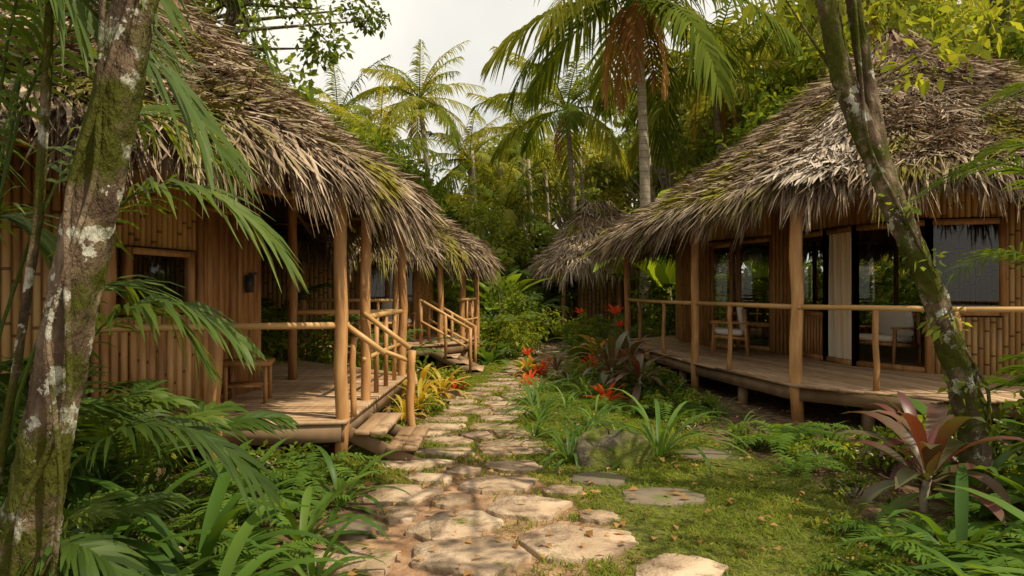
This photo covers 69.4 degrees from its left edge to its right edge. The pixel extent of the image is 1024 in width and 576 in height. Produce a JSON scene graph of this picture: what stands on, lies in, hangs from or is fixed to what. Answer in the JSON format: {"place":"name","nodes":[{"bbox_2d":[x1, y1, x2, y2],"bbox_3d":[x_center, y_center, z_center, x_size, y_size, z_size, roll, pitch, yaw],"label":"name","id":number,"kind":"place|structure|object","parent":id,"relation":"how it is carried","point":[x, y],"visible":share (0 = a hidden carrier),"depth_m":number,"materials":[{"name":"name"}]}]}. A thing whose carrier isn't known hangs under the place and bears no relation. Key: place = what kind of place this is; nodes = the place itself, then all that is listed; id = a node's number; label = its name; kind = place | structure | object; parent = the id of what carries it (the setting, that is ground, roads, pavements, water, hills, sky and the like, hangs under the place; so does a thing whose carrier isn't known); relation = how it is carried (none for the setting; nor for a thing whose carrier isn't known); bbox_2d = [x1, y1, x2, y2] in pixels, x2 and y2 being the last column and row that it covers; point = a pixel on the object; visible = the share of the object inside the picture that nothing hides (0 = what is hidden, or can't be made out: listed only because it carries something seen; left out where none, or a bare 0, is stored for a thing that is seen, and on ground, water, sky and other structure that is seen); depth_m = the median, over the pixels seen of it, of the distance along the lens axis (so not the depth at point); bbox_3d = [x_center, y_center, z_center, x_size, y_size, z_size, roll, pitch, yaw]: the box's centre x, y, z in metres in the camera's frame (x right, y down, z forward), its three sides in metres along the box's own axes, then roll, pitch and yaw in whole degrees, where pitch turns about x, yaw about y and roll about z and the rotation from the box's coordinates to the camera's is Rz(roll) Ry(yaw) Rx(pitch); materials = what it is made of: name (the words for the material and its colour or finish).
{"place":"outdoors","nodes":[
{"label":"outdoors","id":0,"kind":"place"},
{"bbox_2d":[303,342,743,575],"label":"stone path","id":1,"kind":"structure","parent":0,"point":[438,529],"depth_m":5.38,"materials":[{"name":"stone"}]},
{"bbox_2d":[62,320,1023,575],"bbox_3d":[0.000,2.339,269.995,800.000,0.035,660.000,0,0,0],"label":"ground","id":2,"kind":"structure","parent":0,"point":[402,542],"depth_m":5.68,"materials":[{"name":"plant"}]},
{"bbox_2d":[0,0,159,575],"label":"mossy tree","id":3,"kind":"object","parent":2,"relation":"on","point":[31,517],"visible":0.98,"depth_m":2.93,"materials":[{"name":"green plant"}]},
{"bbox_2d":[0,485,189,575],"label":"areca palm","id":4,"kind":"object","parent":2,"relation":"on","point":[82,512],"visible":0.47,"depth_m":3.69,"materials":[{"name":"green plant"}]},
{"bbox_2d":[0,355,206,473],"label":"areca palm","id":5,"kind":"object","parent":2,"relation":"on","point":[159,400],"visible":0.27,"depth_m":4.74,"materials":[{"name":"green plant"}]},
{"bbox_2d":[0,445,213,575],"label":"strap leaf plant","id":6,"kind":"object","parent":2,"relation":"on","point":[149,527],"visible":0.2,"depth_m":4.37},
{"bbox_2d":[0,379,299,534],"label":"areca palm","id":7,"kind":"object","parent":2,"relation":"on","point":[115,465],"visible":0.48,"depth_m":4.89,"materials":[{"name":"green plant"}]},
{"bbox_2d":[0,0,308,575],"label":"areca palm","id":8,"kind":"object","parent":2,"relation":"on","point":[88,554],"visible":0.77,"depth_m":3.30,"materials":[{"name":"green plant"}]},
{"bbox_2d":[96,465,229,521],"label":"leafy shrub","id":9,"kind":"object","parent":2,"relation":"on","point":[194,493],"visible":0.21,"depth_m":5.29,"materials":[{"name":"green plant"}]},
{"bbox_2d":[63,449,274,575],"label":"strap leaf plant","id":10,"kind":"object","parent":2,"relation":"on","point":[82,490],"visible":0.28,"depth_m":4.07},
{"bbox_2d":[144,513,252,564],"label":"leafy shrub","id":11,"kind":"object","parent":2,"relation":"on","point":[229,527],"visible":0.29,"depth_m":4.53,"materials":[{"name":"green plant"}]},
{"bbox_2d":[69,439,341,575],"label":"strap leaf plant","id":12,"kind":"object","parent":2,"relation":"on","point":[215,521],"visible":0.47,"depth_m":4.21,"materials":[{"name":"plant"}]},
{"bbox_2d":[58,501,352,575],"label":"strap leaf plant","id":13,"kind":"object","parent":2,"relation":"on","point":[164,563],"visible":0.69,"depth_m":3.67,"materials":[{"name":"plant"}]},
{"bbox_2d":[125,458,287,505],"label":"fern","id":14,"kind":"object","parent":2,"relation":"on","point":[210,481],"visible":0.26,"depth_m":5.80,"materials":[{"name":"green plant"}]},
{"bbox_2d":[144,549,292,575],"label":"fern","id":15,"kind":"object","parent":2,"relation":"on","point":[241,562],"visible":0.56,"depth_m":4.02,"materials":[{"name":"green plant"}]},
{"bbox_2d":[0,0,450,479],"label":"thatched bungalow","id":16,"kind":"object","parent":2,"relation":"on","point":[320,177],"visible":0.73,"depth_m":6.92,"materials":[{"name":"brown wood"}]},
{"bbox_2d":[223,358,274,402],"bbox_3d":[-2.850,1.001,7.997,0.500,0.440,0.500,0,0,-11],"label":"side table","id":17,"kind":"object","parent":16,"relation":"on","point":[266,383],"visible":0.89,"depth_m":7.83,"materials":[{"name":"brown wood"}]},
{"bbox_2d":[152,484,322,540],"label":"fern","id":18,"kind":"object","parent":2,"relation":"on","point":[239,515],"visible":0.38,"depth_m":4.98,"materials":[{"name":"green plant"}]},
{"bbox_2d":[169,436,332,541],"bbox_3d":[-1.836,1.607,5.260,1.164,0.823,1.378,-4,1,-19],"label":"strap leaf plant","id":19,"kind":"object","parent":2,"relation":"on","point":[263,460],"visible":0.24,"depth_m":5.40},
{"bbox_2d":[179,529,335,575],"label":"fern","id":20,"kind":"object","parent":2,"relation":"on","point":[268,541],"visible":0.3,"depth_m":4.37,"materials":[{"name":"green plant"}]},
{"bbox_2d":[192,0,332,114],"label":"broadleaf tree","id":21,"kind":"object","parent":2,"relation":"on","point":[309,90],"visible":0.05,"depth_m":17.26,"materials":[{"name":"green plant"}]},
{"bbox_2d":[245,439,323,489],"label":"leafy shrub","id":22,"kind":"object","parent":2,"relation":"on","point":[292,450],"visible":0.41,"depth_m":6.34,"materials":[{"name":"green plant"}]},
{"bbox_2d":[197,0,391,72],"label":"broadleaf tree","id":23,"kind":"object","parent":2,"relation":"on","point":[232,17],"visible":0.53,"depth_m":12.49,"materials":[{"name":"green plant"}]},
{"bbox_2d":[261,306,349,364],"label":"leafy shrub","id":24,"kind":"object","parent":2,"relation":"on","point":[310,353],"visible":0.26,"depth_m":13.03,"materials":[{"name":"green plant"}]},
{"bbox_2d":[224,469,390,557],"bbox_3d":[-1.347,1.613,4.851,1.170,0.723,1.130,0,0,-11],"label":"strap leaf plant","id":25,"kind":"object","parent":2,"relation":"on","point":[327,499],"visible":0.62,"depth_m":4.81,"materials":[{"name":"plant"}]},
{"bbox_2d":[238,450,391,497],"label":"fern","id":26,"kind":"object","parent":2,"relation":"on","point":[320,470],"visible":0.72,"depth_m":6.05,"materials":[{"name":"green plant"}]},
{"bbox_2d":[245,514,387,575],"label":"strap leaf plant","id":27,"kind":"object","parent":2,"relation":"on","point":[310,568],"visible":0.84,"depth_m":4.17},
{"bbox_2d":[261,283,383,357],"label":"areca palm","id":28,"kind":"object","parent":2,"relation":"on","point":[266,336],"visible":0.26,"depth_m":12.69,"materials":[{"name":"green plant"}]},
{"bbox_2d":[277,445,413,522],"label":"strap leaf plant","id":29,"kind":"object","parent":2,"relation":"on","point":[339,482],"visible":0.69,"depth_m":5.61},
{"bbox_2d":[293,55,412,159],"bbox_3d":[-7.983,-4.462,33.697,6.994,12.425,6.769,0,0,0],"label":"coconut palm","id":30,"kind":"object","parent":2,"relation":"on","point":[363,110],"visible":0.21,"depth_m":33.43,"materials":[{"name":"green plant"}]},
{"bbox_2d":[334,450,383,479],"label":"leafy shrub","id":31,"kind":"object","parent":2,"relation":"on","point":[354,467],"visible":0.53,"depth_m":6.39,"materials":[{"name":"green plant"}]},
{"bbox_2d":[261,210,505,373],"bbox_3d":[-4.522,-1.048,17.730,8.896,5.642,10.096,0,0,0],"label":"thatched bungalow","id":32,"kind":"object","parent":2,"relation":"on","point":[462,252],"visible":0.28,"depth_m":15.23,"materials":[{"name":"brown wood"}]},
{"bbox_2d":[311,323,457,371],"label":"areca palm","id":33,"kind":"object","parent":2,"relation":"on","point":[381,357],"visible":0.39,"depth_m":11.75,"materials":[{"name":"green plant"}]},
{"bbox_2d":[315,81,461,188],"bbox_3d":[-4.708,-2.861,28.005,5.896,9.185,5.344,0,0,-27],"label":"coconut palm","id":34,"kind":"object","parent":2,"relation":"on","point":[357,119],"visible":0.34,"depth_m":27.53,"materials":[{"name":"green plant"}]},
{"bbox_2d":[333,117,451,209],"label":"broadleaf tree","id":35,"kind":"object","parent":2,"relation":"on","point":[409,167],"visible":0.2,"depth_m":24.31,"materials":[{"name":"green plant"}]},
{"bbox_2d":[355,39,486,180],"bbox_3d":[-4.048,-4.560,32.144,5.969,12.597,6.234,0,0,0],"label":"coconut palm","id":36,"kind":"object","parent":2,"relation":"on","point":[441,114],"visible":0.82,"depth_m":31.66,"materials":[{"name":"green plant"}]},
{"bbox_2d":[417,109,526,218],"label":"coconut palm","id":37,"kind":"object","parent":2,"relation":"on","point":[463,163],"visible":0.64,"depth_m":32.57,"materials":[{"name":"green plant"}]},
{"bbox_2d":[433,270,514,328],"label":"leafy shrub","id":38,"kind":"object","parent":2,"relation":"on","point":[446,292],"visible":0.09,"depth_m":21.50,"materials":[{"name":"green plant"}]},
{"bbox_2d":[433,296,542,332],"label":"areca palm","id":39,"kind":"object","parent":2,"relation":"on","point":[510,318],"visible":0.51,"depth_m":18.77,"materials":[{"name":"green plant"}]},
{"bbox_2d":[433,266,550,314],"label":"banana plant","id":40,"kind":"object","parent":2,"relation":"on","point":[513,276],"visible":0.41,"depth_m":20.90,"materials":[{"name":"green plant"}]},
{"bbox_2d":[447,302,536,352],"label":"leafy shrub","id":41,"kind":"object","parent":2,"relation":"on","point":[493,325],"visible":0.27,"depth_m":18.34,"materials":[{"name":"green plant"}]},
{"bbox_2d":[452,198,537,265],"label":"broadleaf tree","id":42,"kind":"object","parent":2,"relation":"on","point":[479,212],"visible":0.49,"depth_m":25.06,"materials":[{"name":"green plant"}]},
{"bbox_2d":[468,333,523,360],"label":"leafy shrub","id":43,"kind":"object","parent":2,"relation":"on","point":[488,347],"visible":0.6,"depth_m":16.65,"materials":[{"name":"green plant"}]},
{"bbox_2d":[433,276,566,341],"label":"leafy shrub","id":44,"kind":"object","parent":2,"relation":"on","point":[504,303],"visible":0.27,"depth_m":19.85,"materials":[{"name":"green plant"}]},
{"bbox_2d":[436,155,581,285],"bbox_3d":[-0.368,-1.671,27.839,5.929,6.802,5.666,0,0,-32],"label":"coconut palm","id":45,"kind":"object","parent":2,"relation":"on","point":[506,198],"visible":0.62,"depth_m":27.45,"materials":[{"name":"green plant"}]},
{"bbox_2d":[481,318,546,356],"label":"leafy shrub","id":46,"kind":"object","parent":2,"relation":"on","point":[516,326],"visible":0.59,"depth_m":17.83,"materials":[{"name":"green plant"}]},
{"bbox_2d":[462,80,577,232],"bbox_3d":[0.366,-4.239,36.117,5.747,11.981,5.712,0,0,0],"label":"coconut palm","id":47,"kind":"object","parent":2,"relation":"on","point":[504,128],"visible":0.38,"depth_m":35.91,"materials":[{"name":"green plant"}]},
{"bbox_2d":[494,374,577,407],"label":"strap leaf plant","id":48,"kind":"object","parent":2,"relation":"on","point":[529,393],"visible":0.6,"depth_m":10.64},
{"bbox_2d":[141,358,936,575],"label":"fallen leaves","id":49,"kind":"object","parent":2,"relation":"on","point":[467,572],"visible":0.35,"depth_m":5.63,"materials":[{"name":"brown plant"}]},
{"bbox_2d":[495,388,588,424],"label":"strap leaf plant","id":50,"kind":"object","parent":2,"relation":"on","point":[535,414],"visible":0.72,"depth_m":9.22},
{"bbox_2d":[468,39,662,320],"bbox_3d":[2.090,-3.989,28.490,7.343,11.465,7.269,0,0,0],"label":"coconut palm","id":51,"kind":"object","parent":2,"relation":"on","point":[572,117],"visible":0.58,"depth_m":28.53,"materials":[{"name":"green plant"}]},
{"bbox_2d":[518,422,629,475],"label":"strap leaf plant","id":52,"kind":"object","parent":2,"relation":"on","point":[569,451],"visible":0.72,"depth_m":7.08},
{"bbox_2d":[522,200,674,340],"bbox_3d":[3.459,-0.574,24.560,6.332,4.677,6.704,0,0,0],"label":"thatched bungalow","id":53,"kind":"object","parent":2,"relation":"on","point":[567,248],"visible":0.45,"depth_m":23.55,"materials":[{"name":"plant"}]},
{"bbox_2d":[569,316,633,355],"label":"leafy shrub","id":54,"kind":"object","parent":2,"relation":"on","point":[575,335],"visible":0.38,"depth_m":17.57,"materials":[{"name":"green plant"}]},
{"bbox_2d":[567,330,657,394],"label":"cordyline plant","id":55,"kind":"object","parent":2,"relation":"on","point":[611,344],"visible":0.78,"depth_m":11.53,"materials":[{"name":"red plant"}]},
{"bbox_2d":[573,428,654,469],"bbox_3d":[0.963,1.580,7.015,0.775,0.514,0.560,0,0,0],"label":"mossy boulder","id":56,"kind":"object","parent":2,"relation":"on","point":[631,448],"visible":0.75,"depth_m":6.84,"materials":[{"name":"stone"}]},
{"bbox_2d":[238,0,1023,332],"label":"jungle tree line","id":57,"kind":"object","parent":2,"relation":"on","point":[602,180],"visible":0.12,"depth_m":36.79,"materials":[{"name":"plant"}]},
{"bbox_2d":[480,0,806,336],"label":"coconut palm","id":58,"kind":"object","parent":2,"relation":"on","point":[633,25],"visible":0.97,"depth_m":21.58,"materials":[{"name":"green plant"}]},
{"bbox_2d":[604,348,683,404],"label":"cordyline plant","id":59,"kind":"object","parent":2,"relation":"on","point":[637,363],"visible":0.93,"depth_m":10.90,"materials":[{"name":"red plant"}]},
{"bbox_2d":[621,368,685,399],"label":"leafy shrub","id":60,"kind":"object","parent":2,"relation":"on","point":[664,380],"visible":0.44,"depth_m":11.04,"materials":[{"name":"green plant"}]},
{"bbox_2d":[570,388,756,479],"bbox_3d":[1.518,1.510,7.233,1.751,0.864,1.866,4,2,25],"label":"strap leaf plant","id":61,"kind":"object","parent":2,"relation":"on","point":[659,444],"visible":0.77,"depth_m":7.27,"materials":[{"name":"plant"}]},
{"bbox_2d":[634,390,700,419],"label":"leafy shrub","id":62,"kind":"object","parent":2,"relation":"on","point":[672,399],"visible":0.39,"depth_m":9.49,"materials":[{"name":"green plant"}]},
{"bbox_2d":[581,188,754,334],"bbox_3d":[4.082,-0.668,20.599,4.578,4.771,5.598,-3,-5,28],"label":"banana plant","id":63,"kind":"object","parent":2,"relation":"on","point":[660,274],"visible":0.3,"depth_m":20.24,"materials":[{"name":"green plant"}]},
{"bbox_2d":[624,400,715,420],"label":"fern","id":64,"kind":"object","parent":2,"relation":"on","point":[668,405],"visible":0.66,"depth_m":9.24,"materials":[{"name":"green plant"}]},
{"bbox_2d":[611,268,768,321],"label":"areca palm","id":65,"kind":"object","parent":2,"relation":"on","point":[669,309],"visible":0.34,"depth_m":20.55,"materials":[{"name":"green plant"}]},
{"bbox_2d":[622,257,768,336],"bbox_3d":[5.437,0.503,21.615,4.444,3.110,4.602,4,-3,-15],"label":"leafy shrub","id":66,"kind":"object","parent":2,"relation":"on","point":[648,307],"visible":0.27,"depth_m":20.50,"materials":[{"name":"green plant"}]},
{"bbox_2d":[594,0,819,325],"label":"coconut palm","id":67,"kind":"object","parent":2,"relation":"on","point":[717,113],"visible":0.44,"depth_m":25.04,"materials":[{"name":"green plant"}]},
{"bbox_2d":[699,88,806,279],"bbox_3d":[8.230,-1.884,21.613,5.158,7.227,5.975,0,0,41],"label":"broadleaf tree","id":68,"kind":"object","parent":2,"relation":"on","point":[768,108],"visible":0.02,"depth_m":20.57,"materials":[{"name":"green plant"}]},
{"bbox_2d":[714,276,822,321],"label":"areca palm","id":69,"kind":"object","parent":2,"relation":"on","point":[725,292],"visible":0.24,"depth_m":19.74,"materials":[{"name":"green plant"}]},
{"bbox_2d":[693,31,853,164],"bbox_3d":[9.240,-2.998,22.799,7.247,9.520,6.955,0,0,5],"label":"broadleaf tree","id":70,"kind":"object","parent":2,"relation":"on","point":[806,67],"visible":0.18,"depth_m":22.33,"materials":[{"name":"green plant"}]},
{"bbox_2d":[718,420,851,459],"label":"fern","id":71,"kind":"object","parent":2,"relation":"on","point":[777,439],"visible":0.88,"depth_m":7.32,"materials":[{"name":"green plant"}]},
{"bbox_2d":[714,247,873,319],"bbox_3d":[7.011,-0.109,20.544,4.121,3.645,4.341,0,3,-42],"label":"banana plant","id":72,"kind":"object","parent":2,"relation":"on","point":[756,270],"visible":0.27,"depth_m":20.06,"materials":[{"name":"green plant"}]},
{"bbox_2d":[714,258,879,325],"bbox_3d":[8.136,0.533,21.584,4.990,3.024,4.585,0,0,40],"label":"leafy shrub","id":73,"kind":"object","parent":2,"relation":"on","point":[819,276],"visible":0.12,"depth_m":21.00,"materials":[{"name":"green plant"}]},
{"bbox_2d":[584,24,1023,437],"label":"thatched bungalow","id":74,"kind":"object","parent":2,"relation":"on","point":[787,189],"visible":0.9,"depth_m":10.67,"materials":[{"name":"plant"}]},
{"bbox_2d":[710,307,749,355],"bbox_3d":[3.895,0.737,13.200,0.650,0.898,0.675,0,0,20],"label":"armchair","id":75,"kind":"object","parent":74,"relation":"on","point":[741,332],"visible":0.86,"depth_m":12.95,"materials":[{"name":"brown wood"}]},
{"bbox_2d":[859,311,922,365],"bbox_3d":[5.745,0.732,11.396,0.650,0.898,0.805,0,0,-25],"label":"lounge chair","id":76,"kind":"object","parent":74,"relation":"on","point":[897,328],"visible":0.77,"depth_m":11.20,"materials":[{"name":"fabric"}]},
{"bbox_2d":[761,450,850,479],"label":"fern","id":77,"kind":"object","parent":2,"relation":"on","point":[799,465],"visible":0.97,"depth_m":6.51,"materials":[{"name":"green plant"}]},
{"bbox_2d":[785,433,857,470],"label":"leafy shrub","id":78,"kind":"object","parent":2,"relation":"on","point":[814,446],"visible":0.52,"depth_m":6.91,"materials":[{"name":"green plant"}]},
{"bbox_2d":[805,501,874,536],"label":"leafy shrub","id":79,"kind":"object","parent":2,"relation":"on","point":[837,517],"visible":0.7,"depth_m":4.99,"materials":[{"name":"green plant"}]},
{"bbox_2d":[800,553,903,575],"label":"fern","id":80,"kind":"object","parent":2,"relation":"on","point":[850,568],"visible":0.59,"depth_m":4.14,"materials":[{"name":"green plant"}]},
{"bbox_2d":[820,469,898,503],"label":"leafy shrub","id":81,"kind":"object","parent":2,"relation":"on","point":[855,487],"visible":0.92,"depth_m":5.83,"materials":[{"name":"green plant"}]},
{"bbox_2d":[804,272,921,322],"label":"areca palm","id":82,"kind":"object","parent":2,"relation":"on","point":[867,299],"visible":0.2,"depth_m":19.36,"materials":[{"name":"green plant"}]},
{"bbox_2d":[720,0,1015,318],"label":"coconut palm","id":83,"kind":"object","parent":2,"relation":"on","point":[919,29],"visible":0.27,"depth_m":24.25,"materials":[{"name":"green plant"}]},
{"bbox_2d":[820,541,917,575],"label":"fern","id":84,"kind":"object","parent":2,"relation":"on","point":[877,567],"visible":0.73,"depth_m":4.18,"materials":[{"name":"green plant"}]},
{"bbox_2d":[818,425,935,477],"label":"leafy shrub","id":85,"kind":"object","parent":2,"relation":"on","point":[872,458],"visible":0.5,"depth_m":6.60,"materials":[{"name":"green plant"}]},
{"bbox_2d":[741,0,1023,510],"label":"mossy tree","id":86,"kind":"object","parent":2,"relation":"on","point":[858,99],"visible":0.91,"depth_m":5.45,"materials":[{"name":"green plant"}]},
{"bbox_2d":[811,503,970,565],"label":"fern","id":87,"kind":"object","parent":2,"relation":"on","point":[868,526],"visible":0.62,"depth_m":4.71,"materials":[{"name":"green plant"}]},
{"bbox_2d":[876,250,935,327],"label":"leafy shrub","id":88,"kind":"object","parent":2,"relation":"on","point":[888,272],"visible":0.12,"depth_m":20.19,"materials":[{"name":"green plant"}]},
{"bbox_2d":[810,532,1016,575],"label":"fern","id":89,"kind":"object","parent":2,"relation":"on","point":[925,557],"visible":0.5,"depth_m":4.06,"materials":[{"name":"green plant"}]},
{"bbox_2d":[828,463,1023,573],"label":"strap leaf plant","id":90,"kind":"object","parent":2,"relation":"on","point":[961,510],"visible":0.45,"depth_m":4.35,"materials":[{"name":"plant"}]},
{"bbox_2d":[837,0,1021,65],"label":"broadleaf tree","id":91,"kind":"object","parent":2,"relation":"on","point":[937,26],"visible":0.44,"depth_m":20.30,"materials":[{"name":"green plant"}]},
{"bbox_2d":[836,402,1023,525],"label":"cordyline plant","id":92,"kind":"object","parent":2,"relation":"on","point":[933,447],"visible":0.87,"depth_m":5.06,"materials":[{"name":"red plant"}]},
{"bbox_2d":[859,391,1012,491],"bbox_3d":[3.467,1.309,6.196,1.049,0.888,1.029,0,0,-14],"label":"cordyline plant","id":93,"kind":"object","parent":2,"relation":"on","point":[907,404],"visible":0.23,"depth_m":6.28,"materials":[{"name":"red plant"}]},
{"bbox_2d":[853,540,1023,575],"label":"fern","id":94,"kind":"object","parent":2,"relation":"on","point":[1008,556],"visible":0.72,"depth_m":3.84,"materials":[{"name":"green plant"}]},
{"bbox_2d":[874,431,1023,538],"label":"strap leaf plant","id":95,"kind":"object","parent":2,"relation":"on","point":[995,468],"visible":0.3,"depth_m":5.32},
{"bbox_2d":[884,405,1023,470],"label":"leafy shrub","id":96,"kind":"object","parent":2,"relation":"on","point":[922,418],"visible":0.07,"depth_m":6.53,"materials":[{"name":"green plant"}]},
{"bbox_2d":[891,483,1023,575],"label":"strap leaf plant","id":97,"kind":"object","parent":2,"relation":"on","point":[1013,510],"visible":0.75,"depth_m":3.79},
{"bbox_2d":[909,82,1023,369],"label":"areca palm","id":98,"kind":"object","parent":2,"relation":"on","point":[973,166],"visible":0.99,"depth_m":5.55,"materials":[{"name":"green plant"}]},
{"bbox_2d":[924,493,1018,553],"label":"leaf plant","id":99,"kind":"object","parent":2,"relation":"on","point":[973,527],"visible":0.25,"depth_m":4.56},
{"bbox_2d":[928,505,1023,546],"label":"fern","id":100,"kind":"object","parent":2,"relation":"on","point":[995,517],"visible":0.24,"depth_m":4.88,"materials":[{"name":"green plant"}]},
{"bbox_2d":[938,465,1023,516],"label":"leaf plant","id":101,"kind":"object","parent":2,"relation":"on","point":[984,510],"visible":0.34,"depth_m":5.05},
{"bbox_2d":[958,0,1023,67],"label":"broadleaf tree","id":102,"kind":"object","parent":2,"relation":"on","point":[1015,45],"visible":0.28,"depth_m":19.31,"materials":[{"name":"green plant"}]},
{"bbox_2d":[985,391,1023,435],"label":"leafy shrub","id":103,"kind":"object","parent":2,"relation":"on","point":[1003,410],"visible":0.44,"depth_m":7.28,"materials":[{"name":"green plant"}]},
{"bbox_2d":[195,0,960,272],"label":"sky","id":104,"kind":"structure","parent":0,"point":[442,25],"materials":[{"name":"white"}]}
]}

